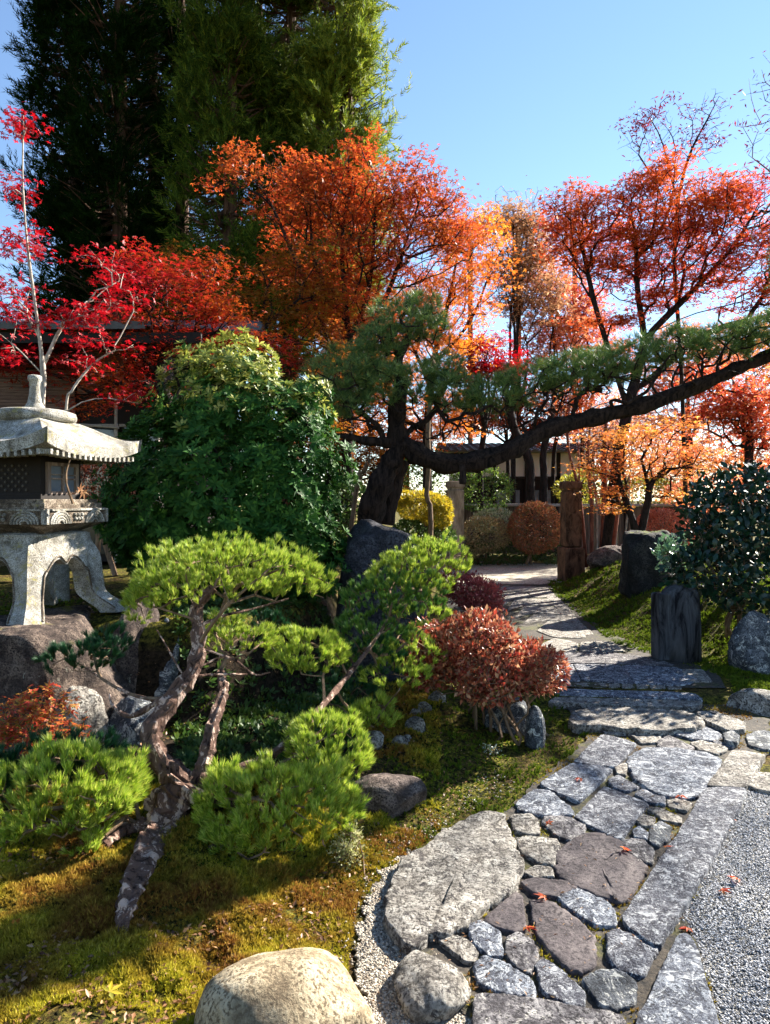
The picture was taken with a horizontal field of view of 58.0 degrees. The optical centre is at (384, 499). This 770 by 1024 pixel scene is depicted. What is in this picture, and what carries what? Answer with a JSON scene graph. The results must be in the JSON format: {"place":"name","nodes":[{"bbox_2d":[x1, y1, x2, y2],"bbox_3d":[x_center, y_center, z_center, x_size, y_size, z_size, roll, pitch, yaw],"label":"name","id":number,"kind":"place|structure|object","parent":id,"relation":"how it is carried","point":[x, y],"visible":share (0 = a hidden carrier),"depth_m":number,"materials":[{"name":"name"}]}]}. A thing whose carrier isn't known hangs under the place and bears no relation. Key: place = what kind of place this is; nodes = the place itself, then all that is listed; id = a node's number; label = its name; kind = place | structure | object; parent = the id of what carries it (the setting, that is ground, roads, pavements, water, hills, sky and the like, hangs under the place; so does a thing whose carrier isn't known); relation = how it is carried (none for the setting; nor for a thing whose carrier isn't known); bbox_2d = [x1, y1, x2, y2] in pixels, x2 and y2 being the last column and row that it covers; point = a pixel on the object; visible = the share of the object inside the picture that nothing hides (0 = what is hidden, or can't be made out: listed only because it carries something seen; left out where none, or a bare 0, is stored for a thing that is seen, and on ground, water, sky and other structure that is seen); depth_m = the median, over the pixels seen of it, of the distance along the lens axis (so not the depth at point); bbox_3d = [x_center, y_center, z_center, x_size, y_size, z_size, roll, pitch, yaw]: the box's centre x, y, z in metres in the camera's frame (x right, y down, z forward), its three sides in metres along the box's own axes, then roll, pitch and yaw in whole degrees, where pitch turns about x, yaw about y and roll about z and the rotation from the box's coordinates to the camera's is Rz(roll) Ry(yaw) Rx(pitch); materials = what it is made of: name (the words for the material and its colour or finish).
{"place":"outdoors","nodes":[
{"label":"outdoors","id":0,"kind":"place"},
{"bbox_2d":[0,500,769,1023],"bbox_3d":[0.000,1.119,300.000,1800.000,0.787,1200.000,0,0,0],"label":"ground","id":1,"kind":"structure","parent":0,"point":[154,656],"depth_m":4.29,"materials":[{"name":"plant"}]},
{"bbox_2d":[0,680,96,756],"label":"maple seedling","id":2,"kind":"object","parent":1,"relation":"on","point":[11,734],"visible":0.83,"depth_m":3.42,"materials":[{"name":"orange plant"}]},
{"bbox_2d":[0,0,131,319],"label":"cedar tree","id":3,"kind":"object","parent":1,"relation":"on","point":[42,14],"visible":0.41,"depth_m":21.06,"materials":[{"name":"green plant"}]},
{"bbox_2d":[0,605,134,759],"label":"boulder","id":4,"kind":"object","parent":1,"relation":"on","point":[21,646],"visible":0.36,"depth_m":3.82,"materials":[{"name":"stone"}]},
{"bbox_2d":[0,375,141,625],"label":"stone lantern","id":5,"kind":"object","parent":4,"relation":"on","point":[44,521],"visible":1,"depth_m":4.29,"materials":[{"name":"stone"}]},
{"bbox_2d":[51,685,109,745],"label":"boulder","id":6,"kind":"object","parent":1,"relation":"on","point":[91,702],"visible":0.27,"depth_m":3.80,"materials":[{"name":"stone"}]},
{"bbox_2d":[0,101,167,411],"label":"young red maple","id":7,"kind":"object","parent":1,"relation":"on","point":[70,317],"visible":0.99,"depth_m":5.45,"materials":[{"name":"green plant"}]},
{"bbox_2d":[11,0,197,319],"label":"cedar tree","id":8,"kind":"object","parent":1,"relation":"on","point":[123,27],"visible":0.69,"depth_m":20.15,"materials":[{"name":"green plant"}]},
{"bbox_2d":[81,463,135,576],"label":"tree","id":9,"kind":"object","parent":1,"relation":"on","point":[85,469],"visible":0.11,"depth_m":7.31,"materials":[{"name":"green plant"}]},
{"bbox_2d":[109,695,153,745],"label":"boulder","id":10,"kind":"object","parent":1,"relation":"on","point":[129,728],"visible":0.2,"depth_m":3.89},
{"bbox_2d":[0,320,264,562],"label":"tiled house","id":11,"kind":"structure","parent":1,"relation":"on","point":[17,395],"depth_m":8.92,"materials":[{"name":"brown wood"}]},
{"bbox_2d":[108,600,159,691],"bbox_3d":[-1.568,1.268,4.446,0.353,1.257,0.480,0,0,24],"label":"boulder","id":12,"kind":"object","parent":1,"relation":"on","point":[127,667],"visible":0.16,"depth_m":4.33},
{"bbox_2d":[0,235,324,516],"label":"crimson maple","id":13,"kind":"object","parent":1,"relation":"on","point":[196,305],"visible":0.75,"depth_m":8.07,"materials":[{"name":"red leaves"},{"name":"pale grey bark"}]},
{"bbox_2d":[100,0,238,319],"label":"cedar tree","id":14,"kind":"object","parent":1,"relation":"on","point":[171,36],"visible":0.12,"depth_m":22.51,"materials":[{"name":"green plant"}]},
{"bbox_2d":[0,681,442,1023],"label":"moss","id":15,"kind":"object","parent":1,"relation":"on","point":[89,902],"visible":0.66,"depth_m":2.40,"materials":[{"name":"plant"}]},
{"bbox_2d":[86,325,360,600],"bbox_3d":[-1.337,-0.304,5.884,2.288,2.425,1.850,0,0,0],"label":"andromeda bush","id":16,"kind":"object","parent":1,"relation":"on","point":[272,469],"visible":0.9,"depth_m":5.42,"materials":[{"name":"green plant"}]},
{"bbox_2d":[138,0,315,451],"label":"cedar tree","id":17,"kind":"object","parent":1,"relation":"on","point":[230,38],"visible":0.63,"depth_m":19.25,"materials":[{"name":"green plant"}]},
{"bbox_2d":[0,526,473,931],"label":"pine","id":18,"kind":"object","parent":1,"relation":"on","point":[202,787],"visible":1,"depth_m":3.23,"materials":[{"name":"green plant"}]},
{"bbox_2d":[137,237,368,449],"bbox_3d":[-2.071,-1.477,11.422,4.228,5.554,2.090,0,0,0],"label":"amber maple","id":19,"kind":"object","parent":1,"relation":"on","point":[258,293],"visible":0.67,"depth_m":11.38,"materials":[{"name":"orange plant"}]},
{"bbox_2d":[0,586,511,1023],"bbox_3d":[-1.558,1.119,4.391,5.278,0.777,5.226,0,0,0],"label":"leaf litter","id":20,"kind":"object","parent":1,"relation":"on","point":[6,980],"visible":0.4,"depth_m":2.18,"materials":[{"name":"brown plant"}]},
{"bbox_2d":[192,0,333,506],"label":"cedar tree","id":21,"kind":"object","parent":1,"relation":"on","point":[294,12],"visible":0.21,"depth_m":21.09,"materials":[{"name":"green plant"}]},
{"bbox_2d":[171,590,355,791],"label":"undergrowth","id":22,"kind":"object","parent":1,"relation":"on","point":[275,737],"visible":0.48,"depth_m":4.37,"materials":[{"name":"green plant"}]},
{"bbox_2d":[194,947,375,1023],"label":"boulder","id":23,"kind":"object","parent":1,"relation":"on","point":[307,985],"visible":1,"depth_m":1.84,"materials":[{"name":"stone"}]},
{"bbox_2d":[0,590,589,899],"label":"green moss","id":24,"kind":"object","parent":1,"relation":"on","point":[478,805],"visible":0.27,"depth_m":3.69,"materials":[{"name":"plant"}]},
{"bbox_2d":[256,0,412,528],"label":"cedar tree","id":25,"kind":"object","parent":1,"relation":"on","point":[345,40],"visible":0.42,"depth_m":20.20,"materials":[{"name":"green plant"}]},
{"bbox_2d":[191,120,498,532],"bbox_3d":[-0.702,-2.666,12.515,5.555,8.035,2.724,0,0,0],"label":"orange maple","id":26,"kind":"object","parent":1,"relation":"on","point":[349,210],"visible":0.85,"depth_m":12.29,"materials":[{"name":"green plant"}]},
{"bbox_2d":[326,819,368,881],"bbox_3d":[-0.123,1.435,2.807,0.313,0.233,0.208,0,0,27],"label":"whitish shrublet","id":27,"kind":"object","parent":1,"relation":"on","point":[346,849],"visible":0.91,"depth_m":2.83,"materials":[{"name":"green plant"}]},
{"bbox_2d":[285,397,420,531],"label":"autumn tree","id":28,"kind":"object","parent":1,"relation":"on","point":[359,459],"visible":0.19,"depth_m":15.79,"materials":[{"name":"plant"}]},
{"bbox_2d":[336,519,426,681],"bbox_3d":[-0.030,1.243,5.700,0.740,2.165,0.620,0,0,0],"label":"boulder","id":29,"kind":"object","parent":1,"relation":"on","point":[369,541],"visible":0.28,"depth_m":5.48,"materials":[{"name":"stone"}]},
{"bbox_2d":[353,773,426,818],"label":"boulder","id":30,"kind":"object","parent":1,"relation":"on","point":[394,795],"visible":0.5,"depth_m":3.27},
{"bbox_2d":[373,458,516,537],"bbox_3d":[1.403,0.079,16.585,3.732,2.655,1.642,0,0,-29],"label":"green shrub","id":31,"kind":"object","parent":1,"relation":"on","point":[472,488],"visible":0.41,"depth_m":16.63,"materials":[{"name":"green plant"}]},
{"bbox_2d":[404,322,492,588],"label":"slim tree","id":32,"kind":"object","parent":1,"relation":"on","point":[426,493],"visible":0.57,"depth_m":10.47,"materials":[{"name":"plant"}]},
{"bbox_2d":[445,481,464,569],"bbox_3d":[1.451,0.557,14.400,0.341,1.885,0.341,0,0,-7],"label":"gate post","id":33,"kind":"object","parent":1,"relation":"on","point":[455,492],"visible":0.6,"depth_m":14.25,"materials":[{"name":"stone"}]},
{"bbox_2d":[439,566,507,619],"bbox_3d":[0.819,1.008,6.632,0.662,0.743,0.720,0,0,0],"label":"plum azalea","id":34,"kind":"object","parent":1,"relation":"on","point":[485,596],"visible":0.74,"depth_m":6.49,"materials":[{"name":"purple plant"}]},
{"bbox_2d":[400,605,572,745],"bbox_3d":[0.626,1.086,4.370,1.090,0.847,0.865,0,0,30],"label":"red azalea","id":35,"kind":"object","parent":1,"relation":"on","point":[489,646],"visible":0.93,"depth_m":4.19,"materials":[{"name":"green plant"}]},
{"bbox_2d":[443,327,544,556],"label":"autumn tree","id":36,"kind":"object","parent":1,"relation":"on","point":[480,365],"visible":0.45,"depth_m":16.85,"materials":[{"name":"orange plant"}]},
{"bbox_2d":[472,345,536,556],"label":"slim tree","id":37,"kind":"object","parent":1,"relation":"on","point":[530,469],"visible":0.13,"depth_m":17.12,"materials":[{"name":"orange plant"}]},
{"bbox_2d":[434,564,585,583],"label":"gravel clearing","id":38,"kind":"structure","parent":1,"relation":"on","point":[522,574],"depth_m":13.76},
{"bbox_2d":[283,201,535,535],"bbox_3d":[0.476,-2.416,15.162,5.465,7.633,3.249,0,0,0],"label":"golden maple","id":39,"kind":"object","parent":38,"relation":"on","point":[453,289],"visible":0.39,"depth_m":14.79,"materials":[{"name":"orange plant"}]},
{"bbox_2d":[396,487,454,548],"bbox_3d":[0.629,0.588,12.520,1.270,1.649,1.119,0,0,0],"label":"yellow shrub","id":40,"kind":"object","parent":38,"relation":"on","point":[442,504],"visible":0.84,"depth_m":12.21,"materials":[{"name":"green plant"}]},
{"bbox_2d":[464,515,510,563],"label":"clipped shrub","id":41,"kind":"object","parent":38,"relation":"on","point":[467,525],"visible":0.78,"depth_m":14.95,"materials":[{"name":"green plant"}]},
{"bbox_2d":[463,541,561,565],"bbox_3d":[2.770,1.169,15.405,2.900,0.596,0.935,0,0,0],"label":"hedge","id":42,"kind":"object","parent":38,"relation":"on","point":[534,558],"visible":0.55,"depth_m":15.19,"materials":[{"name":"green plant"}]},
{"bbox_2d":[506,499,559,564],"bbox_3d":[3.229,0.694,14.991,1.290,1.438,1.242,0,0,0],"label":"clipped shrub","id":43,"kind":"object","parent":38,"relation":"on","point":[517,516],"visible":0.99,"depth_m":14.78,"materials":[{"name":"brown plant"}]},
{"bbox_2d":[411,380,615,503],"bbox_3d":[3.712,-1.163,20.569,5.933,5.127,3.359,0,0,0],"label":"autumn tree","id":44,"kind":"object","parent":1,"relation":"on","point":[524,416],"visible":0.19,"depth_m":20.23,"materials":[{"name":"orange plant"}]},
{"bbox_2d":[435,443,612,535],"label":"garden house","id":45,"kind":"structure","parent":1,"relation":"on","point":[562,458],"depth_m":23.05,"materials":[{"name":"white paint"}]},
{"bbox_2d":[471,189,584,503],"bbox_3d":[4.214,-3.698,20.098,3.528,10.197,2.906,0,0,0],"label":"autumn tree","id":46,"kind":"object","parent":1,"relation":"on","point":[518,310],"visible":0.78,"depth_m":19.79,"materials":[{"name":"orange plant"}]},
{"bbox_2d":[294,246,769,525],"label":"reaching pine","id":47,"kind":"object","parent":1,"relation":"on","point":[379,499],"visible":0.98,"depth_m":7.85,"materials":[{"name":"green plant"}]},
{"bbox_2d":[525,705,545,749],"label":"boulder","id":48,"kind":"object","parent":1,"relation":"on","point":[535,732],"visible":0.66,"depth_m":4.19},
{"bbox_2d":[525,379,581,556],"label":"slim tree","id":49,"kind":"object","parent":1,"relation":"on","point":[543,471],"visible":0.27,"depth_m":17.52,"materials":[{"name":"orange plant"}]},
{"bbox_2d":[493,238,617,503],"bbox_3d":[5.038,-3.297,21.089,3.675,9.395,2.686,0,0,0],"label":"autumn tree","id":50,"kind":"object","parent":1,"relation":"on","point":[550,346],"visible":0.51,"depth_m":20.85,"materials":[{"name":"orange plant"}]},
{"bbox_2d":[415,504,717,555],"bbox_3d":[4.703,0.802,18.000,7.845,1.395,0.260,0,0,0],"label":"board fence","id":51,"kind":"object","parent":1,"relation":"on","point":[637,509],"visible":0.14,"depth_m":17.98,"materials":[{"name":"brown wood"}]},
{"bbox_2d":[557,481,584,581],"bbox_3d":[3.293,0.598,12.300,0.365,1.845,0.365,0,0,-7],"label":"gate post","id":52,"kind":"object","parent":1,"relation":"on","point":[570,557],"visible":0.88,"depth_m":12.16,"materials":[{"name":"brown wood"}]},
{"bbox_2d":[528,272,636,502],"bbox_3d":[6.469,-2.926,22.138,3.981,8.652,3.346,0,0,0],"label":"autumn tree","id":53,"kind":"object","parent":1,"relation":"on","point":[581,308],"visible":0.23,"depth_m":21.73,"materials":[{"name":"orange plant"}]},
{"bbox_2d":[550,468,691,503],"bbox_3d":[6.526,0.233,19.210,3.727,2.355,1.979,0,0,22],"label":"yellow green shrub","id":54,"kind":"object","parent":1,"relation":"on","point":[585,486],"visible":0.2,"depth_m":19.03,"materials":[{"name":"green plant"}]},
{"bbox_2d":[553,409,734,530],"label":"twin trunk maple","id":55,"kind":"object","parent":1,"relation":"on","point":[628,506],"visible":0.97,"depth_m":10.95,"materials":[{"name":"orange plant"}]},
{"bbox_2d":[618,530,677,598],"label":"boulder","id":56,"kind":"object","parent":1,"relation":"on","point":[638,573],"visible":0.57,"depth_m":8.63,"materials":[{"name":"stone"}]},
{"bbox_2d":[527,140,769,546],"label":"red maple","id":57,"kind":"object","parent":1,"relation":"on","point":[637,246],"visible":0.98,"depth_m":11.28,"materials":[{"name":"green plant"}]},
{"bbox_2d":[547,559,769,691],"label":"mound moss","id":58,"kind":"object","parent":1,"relation":"on","point":[725,668],"visible":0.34,"depth_m":7.80,"materials":[{"name":"plant"}]},
{"bbox_2d":[608,89,735,543],"bbox_3d":[5.783,-3.503,13.973,2.475,9.409,1.417,0,0,0],"label":"tree","id":59,"kind":"object","parent":1,"relation":"on","point":[681,380],"visible":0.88,"depth_m":13.97,"materials":[{"name":"red plant"}]},
{"bbox_2d":[605,315,769,485],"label":"autumn tree","id":60,"kind":"object","parent":1,"relation":"on","point":[666,376],"visible":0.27,"depth_m":19.78,"materials":[{"name":"orange plant"}]},
{"bbox_2d":[626,316,769,539],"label":"autumn tree","id":61,"kind":"object","parent":1,"relation":"on","point":[728,461],"visible":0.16,"depth_m":21.65,"materials":[{"name":"orange plant"}]},
{"bbox_2d":[657,460,769,637],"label":"camellia","id":62,"kind":"object","parent":1,"relation":"on","point":[749,515],"visible":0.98,"depth_m":6.33,"materials":[{"name":"green plant"}]},
{"bbox_2d":[658,356,769,543],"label":"autumn tree","id":63,"kind":"object","parent":1,"relation":"on","point":[735,411],"visible":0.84,"depth_m":15.80,"materials":[{"name":"red plant"}]},
{"bbox_2d":[681,788,769,1023],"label":"gravel yard","id":64,"kind":"structure","parent":1,"relation":"on","point":[742,952],"depth_m":2.41,"materials":[{"name":"gravel"}]},
{"bbox_2d":[726,688,769,716],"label":"boulder","id":65,"kind":"object","parent":1,"relation":"on","point":[754,700],"visible":0.62,"depth_m":4.90,"materials":[{"name":"stone"}]},
{"bbox_2d":[728,610,769,674],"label":"boulder","id":66,"kind":"object","parent":1,"relation":"on","point":[749,645],"visible":0.76,"depth_m":5.87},
{"bbox_2d":[0,0,769,500],"label":"sky","id":67,"kind":"structure","parent":0,"point":[509,91],"materials":[{"name":"blue"}]},
{"bbox_2d":[437,561,724,687],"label":"path","id":68,"kind":"structure","parent":0,"point":[530,629],"depth_m":7.40,"materials":[{"name":"stone"}]},
{"bbox_2d":[574,664,633,683],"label":"paving stone","id":69,"kind":"object","parent":68,"relation":"on","point":[607,673],"visible":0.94,"depth_m":5.75,"materials":[{"name":"stone"}]},
{"bbox_2d":[560,651,673,665],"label":"paving stone","id":70,"kind":"object","parent":68,"relation":"on","point":[600,657],"visible":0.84,"depth_m":6.26,"materials":[{"name":"stone"}]},
{"bbox_2d":[622,665,696,685],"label":"paving stone","id":71,"kind":"object","parent":68,"relation":"on","point":[648,675],"visible":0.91,"depth_m":5.68,"materials":[{"name":"stone"}]},
{"bbox_2d":[651,592,670,660],"bbox_3d":[2.490,1.140,6.266,0.120,0.600,0.130,0,0,-11],"label":"stone post","id":72,"kind":"object","parent":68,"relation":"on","point":[660,626],"visible":1,"depth_m":6.21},
{"bbox_2d":[661,584,701,663],"bbox_3d":[2.681,1.105,6.323,0.368,0.690,0.372,0,0,0],"label":"stone post","id":73,"kind":"object","parent":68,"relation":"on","point":[685,630],"visible":0.73,"depth_m":6.16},
{"bbox_2d":[420,704,769,1023],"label":"path","id":74,"kind":"structure","parent":0,"point":[645,985],"depth_m":2.46,"materials":[{"name":"stone"}]},
{"bbox_2d":[383,811,524,954],"bbox_3d":[0.303,1.511,2.752,0.469,0.138,1.056,0,0,36],"label":"paving stone","id":75,"kind":"object","parent":74,"relation":"on","point":[458,877],"visible":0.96,"depth_m":2.65,"materials":[{"name":"stone"}]},
{"bbox_2d":[435,935,478,964],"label":"paving stone","id":76,"kind":"object","parent":74,"relation":"on","point":[463,950],"visible":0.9,"depth_m":2.28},
{"bbox_2d":[467,920,503,959],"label":"paving stone","id":77,"kind":"object","parent":74,"relation":"on","point":[485,938],"visible":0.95,"depth_m":2.32,"materials":[{"name":"stone"}]},
{"bbox_2d":[472,955,536,997],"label":"paving stone","id":78,"kind":"object","parent":74,"relation":"on","point":[495,980],"visible":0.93,"depth_m":2.13,"materials":[{"name":"stone"}]},
{"bbox_2d":[483,891,526,934],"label":"paving stone","id":79,"kind":"object","parent":74,"relation":"on","point":[507,914],"visible":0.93,"depth_m":2.45,"materials":[{"name":"stone"}]},
{"bbox_2d":[504,931,538,977],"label":"paving stone","id":80,"kind":"object","parent":74,"relation":"on","point":[522,955],"visible":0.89,"depth_m":2.26,"materials":[{"name":"stone"}]},
{"bbox_2d":[516,835,560,868],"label":"paving stone","id":81,"kind":"object","parent":74,"relation":"on","point":[535,850],"visible":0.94,"depth_m":2.92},
{"bbox_2d":[515,789,574,817],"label":"paving stone","id":82,"kind":"object","parent":74,"relation":"on","point":[539,803],"visible":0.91,"depth_m":3.35,"materials":[{"name":"stone"}]},
{"bbox_2d":[471,993,625,1023],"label":"paving stone","id":83,"kind":"object","parent":74,"relation":"on","point":[494,1008],"visible":1,"depth_m":1.99,"materials":[{"name":"stone"}]},
{"bbox_2d":[520,877,576,900],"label":"paving stone","id":84,"kind":"object","parent":74,"relation":"on","point":[551,889],"visible":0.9,"depth_m":2.64,"materials":[{"name":"stone"}]},
{"bbox_2d":[534,959,585,1006],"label":"paving stone","id":85,"kind":"object","parent":74,"relation":"on","point":[557,983],"visible":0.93,"depth_m":2.10,"materials":[{"name":"stone"}]},
{"bbox_2d":[529,899,597,977],"bbox_3d":[0.612,1.524,2.362,0.202,0.113,0.411,0,0,0],"label":"paving stone","id":86,"kind":"object","parent":74,"relation":"on","point":[568,946],"visible":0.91,"depth_m":2.33,"materials":[{"name":"stone"}]},
{"bbox_2d":[541,815,585,842],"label":"paving stone","id":87,"kind":"object","parent":74,"relation":"on","point":[565,829],"visible":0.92,"depth_m":3.12,"materials":[{"name":"stone"}]},
{"bbox_2d":[540,763,612,803],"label":"paving stone","id":88,"kind":"object","parent":74,"relation":"on","point":[562,783],"visible":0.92,"depth_m":3.63,"materials":[{"name":"stone"}]},
{"bbox_2d":[556,887,617,928],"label":"paving stone","id":89,"kind":"object","parent":74,"relation":"on","point":[597,911],"visible":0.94,"depth_m":2.50,"materials":[{"name":"stone"}]},
{"bbox_2d":[553,832,648,905],"bbox_3d":[0.871,1.524,2.827,0.367,0.112,0.506,0,0,37],"label":"paving stone","id":90,"kind":"object","parent":74,"relation":"on","point":[604,851],"visible":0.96,"depth_m":2.78,"materials":[{"name":"stone"}]},
{"bbox_2d":[574,734,635,769],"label":"paving stone","id":91,"kind":"object","parent":74,"relation":"on","point":[609,751],"visible":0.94,"depth_m":4.04,"materials":[{"name":"stone"}]},
{"bbox_2d":[581,968,637,1013],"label":"paving stone","id":92,"kind":"object","parent":74,"relation":"on","point":[615,990],"visible":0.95,"depth_m":2.09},
{"bbox_2d":[574,786,648,840],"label":"paving stone","id":93,"kind":"object","parent":74,"relation":"on","point":[622,812],"visible":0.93,"depth_m":3.26,"materials":[{"name":"stone"}]},
{"bbox_2d":[463,703,768,1023],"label":"joint moss","id":94,"kind":"object","parent":74,"relation":"on","point":[619,907],"visible":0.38,"depth_m":3.14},
{"bbox_2d":[548,696,701,711],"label":"step slab","id":95,"kind":"structure","parent":74,"relation":"on","point":[683,705],"depth_m":4.97,"materials":[{"name":"stone"}]},
{"bbox_2d":[555,688,702,701],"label":"step slab","id":96,"kind":"structure","parent":74,"relation":"on","point":[663,695],"depth_m":5.17,"materials":[{"name":"stone"}]},
{"bbox_2d":[605,929,658,979],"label":"paving stone","id":97,"kind":"object","parent":74,"relation":"on","point":[633,957],"visible":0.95,"depth_m":2.25,"materials":[{"name":"stone"}]},
{"bbox_2d":[568,706,704,736],"bbox_3d":[1.646,1.504,4.596,0.892,0.151,0.512,0,0,0],"label":"paving stone","id":98,"kind":"object","parent":74,"relation":"on","point":[627,721],"visible":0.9,"depth_m":4.51,"materials":[{"name":"stone"}]},
{"bbox_2d":[626,747,721,800],"bbox_3d":[1.560,1.520,3.781,0.486,0.120,0.763,0,0,28],"label":"paving stone","id":99,"kind":"object","parent":74,"relation":"on","point":[668,773],"visible":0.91,"depth_m":3.76,"materials":[{"name":"stone"}]},
{"bbox_2d":[636,933,719,1023],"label":"paving stone","id":100,"kind":"object","parent":74,"relation":"on","point":[680,993],"visible":1,"depth_m":2.06,"materials":[{"name":"stone"}]},
{"bbox_2d":[622,787,746,950],"bbox_3d":[1.307,1.518,2.942,0.185,0.123,1.558,0,0,36],"label":"paving stone","id":101,"kind":"object","parent":74,"relation":"on","point":[678,873],"visible":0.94,"depth_m":2.76,"materials":[{"name":"stone"}]},
{"bbox_2d":[707,750,764,789],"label":"paving stone","id":102,"kind":"object","parent":74,"relation":"on","point":[738,768],"visible":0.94,"depth_m":3.76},
{"label":"pebble strip","id":103,"kind":"structure","parent":0,"visible":0},
{"bbox_2d":[354,848,470,1023],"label":"white pebbles","id":104,"kind":"object","parent":103,"relation":"on","point":[389,1010],"visible":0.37,"depth_m":2.23,"materials":[{"name":"gravel"}]},
{"bbox_2d":[393,950,470,1023],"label":"boulder","id":105,"kind":"object","parent":104,"relation":"on","point":[430,989],"visible":0.99,"depth_m":2.03,"materials":[{"name":"stone"}]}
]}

